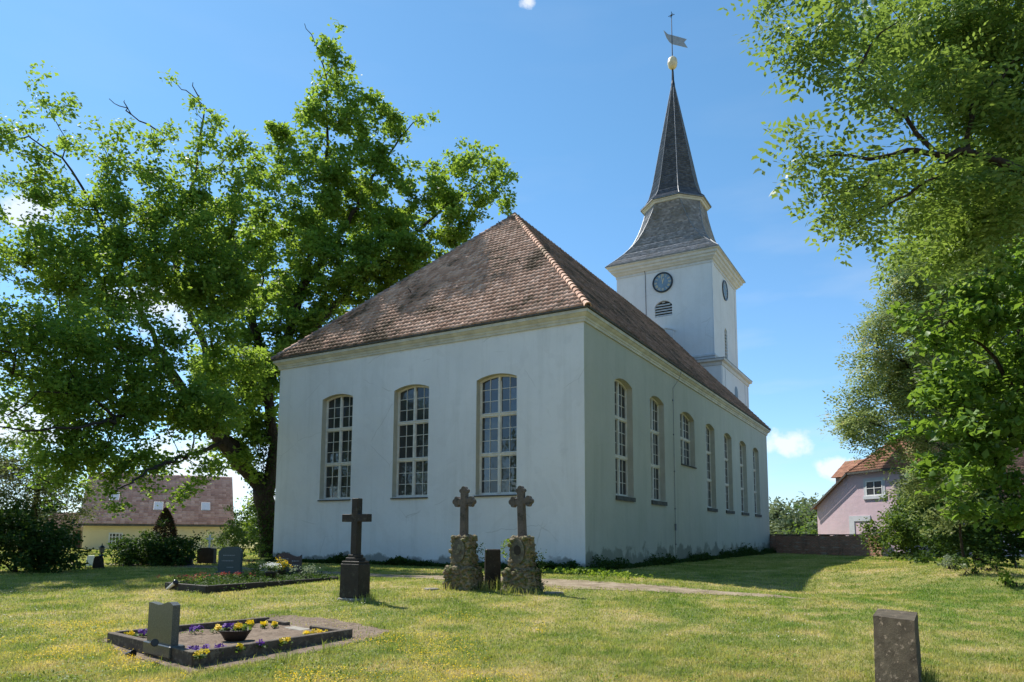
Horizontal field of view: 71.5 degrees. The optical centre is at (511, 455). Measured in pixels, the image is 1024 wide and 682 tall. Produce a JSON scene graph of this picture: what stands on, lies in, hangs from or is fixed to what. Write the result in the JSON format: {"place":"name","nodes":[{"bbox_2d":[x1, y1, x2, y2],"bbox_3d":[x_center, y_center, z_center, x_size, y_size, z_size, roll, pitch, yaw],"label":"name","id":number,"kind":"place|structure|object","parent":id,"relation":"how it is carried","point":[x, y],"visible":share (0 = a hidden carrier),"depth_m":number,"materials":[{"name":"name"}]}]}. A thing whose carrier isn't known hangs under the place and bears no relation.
{"place":"outdoors","nodes":[
{"label":"outdoors","id":0,"kind":"place"},
{"bbox_2d":[72,563,805,598],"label":"path","id":1,"kind":"structure","parent":0,"point":[566,583],"depth_m":17.68,"materials":[{"name":"beige gravel"}]},
{"bbox_2d":[0,537,1023,681],"bbox_3d":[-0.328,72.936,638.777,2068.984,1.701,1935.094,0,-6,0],"label":"ground","id":2,"kind":"structure","parent":0,"point":[665,616],"depth_m":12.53,"materials":[{"name":"green plant"}]},
{"bbox_2d":[0,492,88,574],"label":"rhododendron bush","id":3,"kind":"object","parent":2,"relation":"on","point":[23,536],"visible":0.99,"depth_m":21.58,"materials":[{"name":"green plant"}]},
{"bbox_2d":[0,429,110,538],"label":"olive green tree","id":4,"kind":"object","parent":2,"relation":"on","point":[5,461],"visible":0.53,"depth_m":41.71,"materials":[{"name":"green plant"}]},
{"bbox_2d":[41,512,82,547],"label":"shed","id":5,"kind":"structure","parent":2,"relation":"on","point":[76,530],"depth_m":56.87,"materials":[{"name":"paint"}]},
{"bbox_2d":[72,530,80,547],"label":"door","id":6,"kind":"structure","parent":5,"relation":"in","point":[78,546],"depth_m":56.53,"materials":[{"name":"brown wood"}]},
{"bbox_2d":[63,540,94,568],"bbox_3d":[-14.647,3.296,23.781,1.075,1.168,1.210,5,-8,-37],"label":"dark bush","id":7,"kind":"object","parent":2,"relation":"on","point":[87,551],"visible":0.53,"depth_m":23.73,"materials":[{"name":"green plant"}]},
{"bbox_2d":[86,556,94,565],"bbox_3d":[-15.366,3.830,25.902,0.280,0.400,0.030,0,-15,0],"label":"grave plaque","id":8,"kind":"object","parent":2,"relation":"on","point":[90,559],"visible":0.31,"depth_m":25.89,"materials":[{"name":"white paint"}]},
{"bbox_2d":[91,556,104,568],"bbox_3d":[-13.971,3.626,24.029,0.320,0.486,0.300,0,-6,0],"label":"gravestone","id":9,"kind":"object","parent":2,"relation":"on","point":[98,561],"visible":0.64,"depth_m":23.93,"materials":[{"name":"stone"}]},
{"bbox_2d":[99,543,104,555],"bbox_3d":[-13.877,3.175,24.059,0.203,0.420,0.203,3,-7,-22],"label":"grave lantern","id":10,"kind":"object","parent":9,"relation":"on","point":[101,549],"visible":1,"depth_m":24.00,"materials":[{"name":"black metal"}]},
{"bbox_2d":[0,507,248,535],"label":"distant woodland","id":11,"kind":"object","parent":2,"relation":"on","point":[235,517],"visible":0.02,"depth_m":177.91,"materials":[{"name":"green plant"}]},
{"bbox_2d":[118,557,139,566],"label":"green plant","id":12,"kind":"object","parent":2,"relation":"on","point":[136,562],"visible":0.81,"depth_m":25.20,"materials":[{"name":"green plant"}]},
{"bbox_2d":[94,515,207,566],"bbox_3d":[-13.404,3.220,26.763,3.716,2.014,3.724,0,-6,0],"label":"mounded bush","id":13,"kind":"object","parent":2,"relation":"on","point":[157,551],"visible":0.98,"depth_m":26.11,"materials":[{"name":"green plant"}]},
{"bbox_2d":[78,472,233,548],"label":"house","id":14,"kind":"structure","parent":2,"relation":"on","point":[204,512],"depth_m":56.09,"materials":[{"name":"brown tile"}]},
{"bbox_2d":[108,533,122,543],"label":"window","id":15,"kind":"structure","parent":14,"relation":"in","point":[111,535],"depth_m":53.49,"materials":[{"name":"white paint"}]},
{"bbox_2d":[152,506,179,551],"bbox_3d":[-14.079,3.248,28.811,1.313,2.399,1.312,0,-6,0],"label":"cone shrub","id":16,"kind":"object","parent":2,"relation":"on","point":[166,514],"visible":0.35,"depth_m":28.70,"materials":[{"name":"green plant"}]},
{"bbox_2d":[166,579,178,589],"bbox_3d":[-7.791,2.955,16.284,0.391,0.262,0.117,-4,-8,34],"label":"grave vase","id":17,"kind":"object","parent":2,"relation":"on","point":[174,582],"visible":0.96,"depth_m":16.22,"materials":[{"name":"white paint"}]},
{"bbox_2d":[181,557,193,564],"bbox_3d":[-12.345,4.017,26.945,0.538,0.376,0.220,0,-6,0],"label":"gravestone","id":18,"kind":"object","parent":2,"relation":"on","point":[190,561],"visible":0.32,"depth_m":26.88,"materials":[{"name":"black stone"}]},
{"bbox_2d":[196,548,217,563],"bbox_3d":[-12.327,4.060,28.731,0.724,0.708,0.400,0,-6,0],"label":"gravestone","id":19,"kind":"object","parent":2,"relation":"on","point":[207,555],"visible":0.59,"depth_m":28.58,"materials":[{"name":"stone"}]},
{"bbox_2d":[206,535,212,547],"bbox_3d":[-12.235,3.447,28.774,0.260,0.520,0.050,0,-6,0],"label":"cross","id":20,"kind":"object","parent":19,"relation":"on","point":[209,538],"visible":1,"depth_m":28.76,"materials":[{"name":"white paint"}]},
{"bbox_2d":[189,529,226,553],"bbox_3d":[-12.799,3.810,29.718,1.829,1.493,1.526,0,-6,0],"label":"white flowering shrub","id":21,"kind":"object","parent":2,"relation":"on","point":[213,541],"visible":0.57,"depth_m":29.56,"materials":[{"name":"green plant"}]},
{"bbox_2d":[216,547,243,573],"bbox_3d":[-8.549,3.191,21.594,0.805,0.860,0.220,-1,-6,9],"label":"gravestone","id":22,"kind":"object","parent":2,"relation":"on","point":[230,559],"visible":0.91,"depth_m":21.53,"materials":[{"name":"grey stone"}]},
{"bbox_2d":[203,503,267,558],"bbox_3d":[-12.617,3.540,33.008,2.807,2.756,2.769,0,-6,0],"label":"weeping conifer","id":23,"kind":"object","parent":2,"relation":"on","point":[235,532],"visible":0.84,"depth_m":32.68,"materials":[{"name":"green plant"}]},
{"bbox_2d":[97,614,393,673],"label":"bare soil","id":24,"kind":"structure","parent":2,"relation":"on","point":[319,621],"depth_m":10.48,"materials":[{"name":"grey gravel"}]},
{"bbox_2d":[125,649,136,656],"bbox_3d":[-4.911,2.529,9.130,0.156,0.096,0.094,-2,-7,23],"label":"grave vase","id":25,"kind":"object","parent":24,"relation":"on","point":[133,652],"visible":0.88,"depth_m":9.11,"materials":[{"name":"black metal"}]},
{"bbox_2d":[107,617,352,666],"bbox_3d":[-3.999,2.695,10.326,2.584,0.300,2.595,-5,-8,40],"label":"grave plot","id":26,"kind":"object","parent":24,"relation":"on","point":[270,636],"visible":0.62,"depth_m":9.96,"materials":[{"name":"stone"}]},
{"bbox_2d":[124,630,137,636],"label":"pansy","id":27,"kind":"object","parent":26,"relation":"on","point":[131,633],"visible":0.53,"depth_m":10.15,"materials":[{"name":"yellow plant"}]},
{"bbox_2d":[130,629,146,637],"bbox_3d":[-5.385,2.578,10.321,0.245,0.134,0.238,0,-6,0],"label":"pansy","id":28,"kind":"object","parent":26,"relation":"on","point":[141,633],"visible":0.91,"depth_m":10.30,"materials":[{"name":"purple plant"}]},
{"bbox_2d":[149,639,158,646],"bbox_3d":[-4.462,2.311,8.823,0.157,0.096,0.094,-5,-8,40],"label":"grave vase","id":29,"kind":"object","parent":26,"relation":"on","point":[154,642],"visible":1,"depth_m":8.78,"materials":[{"name":"black metal"}]},
{"bbox_2d":[143,602,184,658],"bbox_3d":[-4.490,2.221,9.194,0.780,0.685,0.200,-5,-8,40],"label":"gravestone","id":30,"kind":"object","parent":26,"relation":"on","point":[163,623],"visible":0.85,"depth_m":9.06,"materials":[{"name":"grey stone"}]},
{"bbox_2d":[179,625,203,633],"bbox_3d":[-4.814,2.617,10.720,0.354,0.129,0.331,0,-6,0],"label":"pansy","id":31,"kind":"object","parent":26,"relation":"on","point":[193,628],"visible":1,"depth_m":10.72,"materials":[{"name":"purple plant"}]},
{"bbox_2d":[188,645,200,649],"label":"pansy","id":32,"kind":"object","parent":26,"relation":"on","point":[194,647],"visible":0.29,"depth_m":8.86,"materials":[{"name":"purple plant"}]},
{"bbox_2d":[193,648,209,658],"bbox_3d":[-3.749,2.380,8.541,0.153,0.125,0.176,-3,-7,25],"label":"pansy","id":33,"kind":"object","parent":26,"relation":"on","point":[199,655],"visible":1,"depth_m":8.52,"materials":[{"name":"yellow plant"}]},
{"bbox_2d":[209,624,221,632],"bbox_3d":[-4.479,2.624,10.822,0.231,0.139,0.217,0,-6,0],"label":"pansy","id":34,"kind":"object","parent":26,"relation":"on","point":[217,628],"visible":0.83,"depth_m":10.80,"materials":[{"name":"yellow plant"}]},
{"bbox_2d":[213,643,226,653],"bbox_3d":[-3.693,2.425,8.950,0.222,0.142,0.240,0,-6,0],"label":"pansy","id":35,"kind":"object","parent":26,"relation":"on","point":[218,645],"visible":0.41,"depth_m":8.93,"materials":[{"name":"purple plant"}]},
{"bbox_2d":[219,629,251,640],"bbox_3d":[-3.905,2.529,10.029,0.450,0.145,0.324,1,-6,-6],"label":"flower bowl","id":36,"kind":"object","parent":26,"relation":"on","point":[230,635],"visible":0.85,"depth_m":9.92,"materials":[{"name":"brown ceramic"}]},
{"bbox_2d":[220,623,231,630],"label":"pansy","id":37,"kind":"object","parent":36,"relation":"on","point":[226,627],"visible":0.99,"depth_m":10.02,"materials":[{"name":"purple plant"}]},
{"bbox_2d":[232,622,242,630],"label":"pansy","id":38,"kind":"object","parent":36,"relation":"on","point":[237,627],"visible":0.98,"depth_m":10.00,"materials":[{"name":"yellow plant"}]},
{"bbox_2d":[240,624,251,630],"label":"pansy","id":39,"kind":"object","parent":36,"relation":"on","point":[244,628],"visible":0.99,"depth_m":10.02,"materials":[{"name":"green plant"}]},
{"bbox_2d":[235,643,245,652],"bbox_3d":[-3.469,2.446,9.066,0.186,0.122,0.176,3,-7,-26],"label":"pansy","id":40,"kind":"object","parent":26,"relation":"on","point":[240,645],"visible":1,"depth_m":9.06,"materials":[{"name":"yellow plant"}]},
{"bbox_2d":[245,619,255,626],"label":"pansy","id":41,"kind":"object","parent":26,"relation":"on","point":[250,622],"visible":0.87,"depth_m":11.47,"materials":[{"name":"yellow plant"}]},
{"bbox_2d":[256,639,267,647],"bbox_3d":[-3.308,2.473,9.342,0.206,0.142,0.154,0,-6,0],"label":"pansy","id":42,"kind":"object","parent":26,"relation":"on","point":[262,645],"visible":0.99,"depth_m":9.32,"materials":[{"name":"purple plant"}]},
{"bbox_2d":[260,621,268,627],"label":"pansy","id":43,"kind":"object","parent":26,"relation":"on","point":[264,624],"visible":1,"depth_m":11.37,"materials":[{"name":"yellow plant"}]},
{"bbox_2d":[271,621,278,627],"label":"pansy","id":44,"kind":"object","parent":26,"relation":"on","point":[274,624],"visible":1,"depth_m":11.36,"materials":[{"name":"yellow plant"}]},
{"bbox_2d":[279,637,292,646],"bbox_3d":[-3.093,2.511,9.631,0.211,0.117,0.197,-4,-8,34],"label":"pansy","id":45,"kind":"object","parent":26,"relation":"on","point":[286,641],"visible":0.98,"depth_m":9.62,"materials":[{"name":"yellow plant"}]},
{"bbox_2d":[303,630,314,634],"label":"pansy","id":46,"kind":"object","parent":26,"relation":"on","point":[305,632],"visible":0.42,"depth_m":10.31,"materials":[{"name":"yellow plant"}]},
{"bbox_2d":[236,493,258,551],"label":"bright green tree","id":47,"kind":"object","parent":2,"relation":"on","point":[243,506],"visible":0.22,"depth_m":45.15,"materials":[{"name":"green plant"}]},
{"bbox_2d":[158,569,337,593],"bbox_3d":[-6.178,3.204,18.628,2.983,0.373,6.322,-2,-7,16],"label":"grave bed","id":48,"kind":"object","parent":2,"relation":"on","point":[212,585],"visible":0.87,"depth_m":17.16,"materials":[{"name":"green plant"}]},
{"bbox_2d":[156,573,212,582],"bbox_3d":[-7.942,2.995,17.481,1.283,0.211,0.957,-1,-7,12],"label":"flower patch","id":49,"kind":"object","parent":48,"relation":"on","point":[186,576],"visible":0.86,"depth_m":17.46,"materials":[{"name":"red plant"}]},
{"bbox_2d":[199,570,254,577],"bbox_3d":[-7.289,3.074,18.221,1.258,0.216,0.944,4,-7,-31],"label":"flower patch","id":50,"kind":"object","parent":48,"relation":"on","point":[235,574],"visible":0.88,"depth_m":18.29,"materials":[{"name":"red plant"}]},
{"bbox_2d":[260,561,281,579],"bbox_3d":[-6.256,3.006,18.505,0.709,0.493,0.465,-6,-9,44],"label":"flower pot","id":51,"kind":"object","parent":48,"relation":"on","point":[270,566],"visible":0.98,"depth_m":18.48,"materials":[{"name":"black metal"}]},
{"bbox_2d":[274,557,293,577],"bbox_3d":[-6.254,3.021,19.359,0.507,0.623,0.703,3,-7,-26],"label":"flower pot","id":52,"kind":"object","parent":48,"relation":"on","point":[281,570],"visible":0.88,"depth_m":19.28,"materials":[{"name":"black metal"}]},
{"bbox_2d":[244,561,266,575],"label":"shrub","id":53,"kind":"object","parent":2,"relation":"on","point":[256,566],"visible":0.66,"depth_m":19.11,"materials":[{"name":"green plant"}]},
{"bbox_2d":[244,553,271,561],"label":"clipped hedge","id":54,"kind":"object","parent":2,"relation":"on","point":[260,558],"visible":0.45,"depth_m":29.68,"materials":[{"name":"green plant"}]},
{"bbox_2d":[0,17,521,557],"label":"oak tree","id":55,"kind":"object","parent":2,"relation":"on","point":[64,391],"visible":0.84,"depth_m":31.24,"materials":[{"name":"green plant"}]},
{"bbox_2d":[0,608,545,681],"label":"yellow lawn flowers","id":56,"kind":"object","parent":2,"relation":"on","point":[275,667],"visible":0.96,"depth_m":9.16,"materials":[{"name":"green plant"}]},
{"bbox_2d":[276,552,301,573],"bbox_3d":[-6.643,3.240,21.208,0.791,0.717,0.220,1,-6,-7],"label":"gravestone","id":57,"kind":"object","parent":2,"relation":"on","point":[292,560],"visible":0.58,"depth_m":21.16,"materials":[{"name":"black stone"}]},
{"bbox_2d":[289,564,319,579],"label":"grey shrub","id":58,"kind":"object","parent":2,"relation":"on","point":[306,569],"visible":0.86,"depth_m":18.53,"materials":[{"name":"green plant"}]},
{"bbox_2d":[337,498,371,601],"bbox_3d":[-3.251,1.986,14.814,0.700,2.200,0.430,-3,-7,30],"label":"stone cross","id":59,"kind":"object","parent":2,"relation":"on","point":[355,574],"visible":0.93,"depth_m":14.68,"materials":[{"name":"stone"}]},
{"bbox_2d":[1,584,818,639],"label":"daisies","id":60,"kind":"object","parent":2,"relation":"on","point":[348,608],"visible":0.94,"depth_m":12.86,"materials":[{"name":"white plant"}]},
{"bbox_2d":[265,552,581,571],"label":"wall foot plants","id":61,"kind":"object","parent":2,"relation":"on","point":[391,561],"depth_m":26.93,"materials":[{"name":"green plant"}]},
{"bbox_2d":[424,588,439,590],"bbox_3d":[-1.860,3.103,16.487,0.300,0.075,0.250,5,-8,-28],"label":"flat stone","id":62,"kind":"object","parent":2,"relation":"on","point":[432,589],"visible":0.55,"depth_m":16.38,"materials":[{"name":"stone"}]},
{"bbox_2d":[442,486,483,590],"bbox_3d":[-1.140,1.998,16.775,0.875,2.558,0.663,-3,-7,30],"label":"stone cross","id":63,"kind":"object","parent":2,"relation":"on","point":[461,570],"visible":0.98,"depth_m":16.57,"materials":[{"name":"stone"}]},
{"bbox_2d":[472,543,486,589],"bbox_3d":[-0.818,2.623,16.596,0.452,1.189,0.573,0,-6,0],"label":"climbing ivy","id":64,"kind":"object","parent":63,"relation":"attached to","point":[481,565],"visible":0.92,"depth_m":16.59,"materials":[{"name":"green plant"}]},
{"bbox_2d":[484,549,500,588],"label":"grave slab","id":65,"kind":"structure","parent":2,"relation":"on","point":[492,569],"depth_m":16.74,"materials":[{"name":"stone"}]},
{"bbox_2d":[0,562,1023,681],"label":"lawn clover","id":66,"kind":"object","parent":2,"relation":"on","point":[341,672],"visible":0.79,"depth_m":10.01,"materials":[{"name":"green plant"}]},
{"bbox_2d":[270,12,770,570],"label":"church","id":67,"kind":"structure","parent":2,"relation":"on","point":[492,368],"depth_m":29.19,"materials":[{"name":"white paint"}]},
{"bbox_2d":[317,395,352,500],"bbox_3d":[-7.306,-0.356,29.928,1.790,4.515,0.420,-3,-7,30],"label":"window","id":68,"kind":"structure","parent":67,"relation":"in","point":[338,441],"depth_m":30.11,"materials":[{"name":"paint"}]},
{"bbox_2d":[390,386,428,498],"bbox_3d":[-3.909,-0.560,27.962,1.790,4.515,0.420,-3,-7,30],"label":"window","id":69,"kind":"structure","parent":67,"relation":"in","point":[413,401],"depth_m":28.13,"materials":[{"name":"paint"}]},
{"bbox_2d":[474,375,516,496],"bbox_3d":[-0.513,-0.764,25.999,1.790,4.515,0.420,-3,-7,30],"label":"window","id":70,"kind":"structure","parent":67,"relation":"in","point":[498,394],"depth_m":26.14,"materials":[{"name":"paint"}]},
{"bbox_2d":[615,379,635,501],"bbox_3d":[4.190,-0.615,27.349,0.420,4.710,1.920,-3,-7,30],"label":"window","id":71,"kind":"structure","parent":67,"relation":"in","point":[621,458],"depth_m":27.72,"materials":[{"name":"paint"}]},
{"bbox_2d":[650,397,667,505],"bbox_3d":[6.172,-0.229,30.731,0.420,4.710,1.920,-3,-7,30],"label":"window","id":72,"kind":"structure","parent":67,"relation":"in","point":[654,407],"depth_m":31.15,"materials":[{"name":"paint"}]},
{"bbox_2d":[680,413,696,468],"bbox_3d":[8.453,-0.792,34.736,0.420,2.680,2.460,-3,-7,30],"label":"window","id":73,"kind":"structure","parent":67,"relation":"in","point":[684,421],"depth_m":35.23,"materials":[{"name":"glass"}]},
{"bbox_2d":[705,425,717,511],"bbox_3d":[10.562,0.628,38.228,0.420,4.710,1.920,-3,-7,30],"label":"window","id":74,"kind":"structure","parent":67,"relation":"in","point":[708,450],"depth_m":38.80,"materials":[{"name":"paint"}]},
{"bbox_2d":[724,434,734,513],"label":"window","id":75,"kind":"structure","parent":67,"relation":"in","point":[726,459],"depth_m":42.23,"materials":[{"name":"paint"}]},
{"bbox_2d":[739,442,748,515],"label":"window","id":76,"kind":"structure","parent":67,"relation":"in","point":[741,458],"depth_m":45.65,"materials":[{"name":"paint"}]},
{"bbox_2d":[753,450,761,516],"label":"window","id":77,"kind":"structure","parent":67,"relation":"in","point":[756,515],"depth_m":49.10,"materials":[{"name":"paint"}]},
{"bbox_2d":[501,486,544,593],"bbox_3d":[0.243,1.979,16.414,0.893,2.584,0.691,-3,-7,30],"label":"stone cross","id":78,"kind":"object","parent":2,"relation":"on","point":[519,572],"visible":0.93,"depth_m":16.20,"materials":[{"name":"stone"}]},
{"bbox_2d":[500,538,510,560],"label":"climbing ivy","id":79,"kind":"object","parent":78,"relation":"attached to","point":[507,540],"visible":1,"depth_m":16.29,"materials":[{"name":"green plant"}]},
{"bbox_2d":[534,551,547,591],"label":"climbing ivy","id":80,"kind":"object","parent":78,"relation":"attached to","point":[542,558],"visible":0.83,"depth_m":16.20,"materials":[{"name":"green plant"}]},
{"bbox_2d":[544,591,563,593],"bbox_3d":[0.939,3.082,15.937,0.420,0.075,0.160,2,-6,-6],"label":"flat stone","id":81,"kind":"object","parent":2,"relation":"on","point":[551,592],"visible":0.66,"depth_m":15.87,"materials":[{"name":"stone"}]},
{"bbox_2d":[586,542,776,570],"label":"wall foot plants","id":82,"kind":"object","parent":2,"relation":"on","point":[669,560],"depth_m":30.22,"materials":[{"name":"green plant"}]},
{"bbox_2d":[542,557,1019,579],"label":"sunlit weeds","id":83,"kind":"object","parent":2,"relation":"on","point":[601,571],"visible":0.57,"depth_m":21.61,"materials":[{"name":"green plant"}]},
{"bbox_2d":[769,496,814,535],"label":"distant tree","id":84,"kind":"object","parent":2,"relation":"on","point":[772,517],"visible":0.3,"depth_m":103.71,"materials":[{"name":"green plant"}]},
{"bbox_2d":[769,492,817,535],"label":"distant tree","id":85,"kind":"object","parent":2,"relation":"on","point":[787,522],"visible":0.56,"depth_m":87.41,"materials":[{"name":"green plant"}]},
{"bbox_2d":[769,496,817,532],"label":"distant tree","id":86,"kind":"object","parent":2,"relation":"on","point":[813,512],"visible":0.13,"depth_m":110.55,"materials":[{"name":"green plant"}]},
{"bbox_2d":[774,491,817,535],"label":"distant tree","id":87,"kind":"object","parent":2,"relation":"on","point":[807,524],"visible":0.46,"depth_m":80.10,"materials":[{"name":"green plant"}]},
{"bbox_2d":[770,534,887,556],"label":"brick wall","id":88,"kind":"structure","parent":2,"relation":"on","point":[836,544],"depth_m":46.91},
{"bbox_2d":[717,0,1023,293],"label":"robinia tree","id":89,"kind":"object","parent":2,"relation":"on","point":[981,195],"visible":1,"depth_m":13.31,"materials":[{"name":"green plant"}]},
{"bbox_2d":[873,609,921,681],"bbox_3d":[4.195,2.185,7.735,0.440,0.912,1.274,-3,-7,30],"label":"grave marker","id":90,"kind":"object","parent":2,"relation":"on","point":[897,654],"visible":0.98,"depth_m":7.40,"materials":[{"name":"stone"}]},
{"bbox_2d":[854,488,971,559],"bbox_3d":[21.331,3.509,37.775,5.461,4.181,5.530,-6,-9,43],"label":"dark bush","id":91,"kind":"object","parent":2,"relation":"on","point":[901,536],"visible":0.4,"depth_m":37.50,"materials":[{"name":"green plant"}]},
{"bbox_2d":[810,435,1023,555],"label":"house","id":92,"kind":"structure","parent":2,"relation":"on","point":[845,503],"depth_m":55.34,"materials":[{"name":"pink paint"}]},
{"bbox_2d":[863,477,885,499],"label":"window","id":93,"kind":"structure","parent":92,"relation":"in","point":[874,485],"depth_m":53.99,"materials":[{"name":"white paint"}]},
{"bbox_2d":[818,180,1023,562],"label":"flowering robinia tree","id":94,"kind":"object","parent":2,"relation":"on","point":[898,370],"visible":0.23,"depth_m":26.71,"materials":[{"name":"green plant"}]},
{"bbox_2d":[911,480,984,557],"bbox_3d":[12.395,1.714,19.934,1.936,2.378,1.533,5,-8,-36],"label":"elder shrub","id":95,"kind":"object","parent":2,"relation":"on","point":[949,523],"visible":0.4,"depth_m":19.94,"materials":[{"name":"green leaf"},{"name":"bark"}]},
{"bbox_2d":[937,554,967,569],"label":"weed clump","id":96,"kind":"object","parent":2,"relation":"on","point":[947,558],"visible":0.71,"depth_m":20.34,"materials":[{"name":"green plant"}]},
{"bbox_2d":[883,227,1023,537],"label":"broadleaf tree","id":97,"kind":"object","parent":2,"relation":"on","point":[967,390],"visible":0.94,"depth_m":17.87,"materials":[{"name":"green plant"}]},
{"bbox_2d":[905,464,1023,568],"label":"shady thicket","id":98,"kind":"object","parent":2,"relation":"on","point":[989,542],"visible":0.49,"depth_m":24.37,"materials":[{"name":"green plant"}]},
{"bbox_2d":[951,550,989,574],"bbox_3d":[12.403,2.913,19.234,0.840,0.753,0.724,4,-7,-29],"label":"weed clump","id":99,"kind":"object","parent":2,"relation":"on","point":[963,560],"visible":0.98,"depth_m":19.25,"materials":[{"name":"green plant"}]},
{"bbox_2d":[974,554,1007,570],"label":"weed clump","id":100,"kind":"object","parent":2,"relation":"on","point":[992,566],"visible":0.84,"depth_m":19.62,"materials":[{"name":"green plant"}]},
{"bbox_2d":[987,467,1022,568],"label":"young tree","id":101,"kind":"object","parent":2,"relation":"on","point":[1015,565],"visible":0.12,"depth_m":26.76,"materials":[{"name":"green plant"}]},
{"bbox_2d":[996,569,1023,586],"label":"weed clump","id":102,"kind":"object","parent":2,"relation":"on","point":[1006,580],"visible":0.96,"depth_m":17.20,"materials":[{"name":"green plant"}]},
{"bbox_2d":[0,0,1023,534],"label":"sky","id":103,"kind":"structure","parent":0,"point":[573,93],"materials":[{"name":"blue"}]}
]}

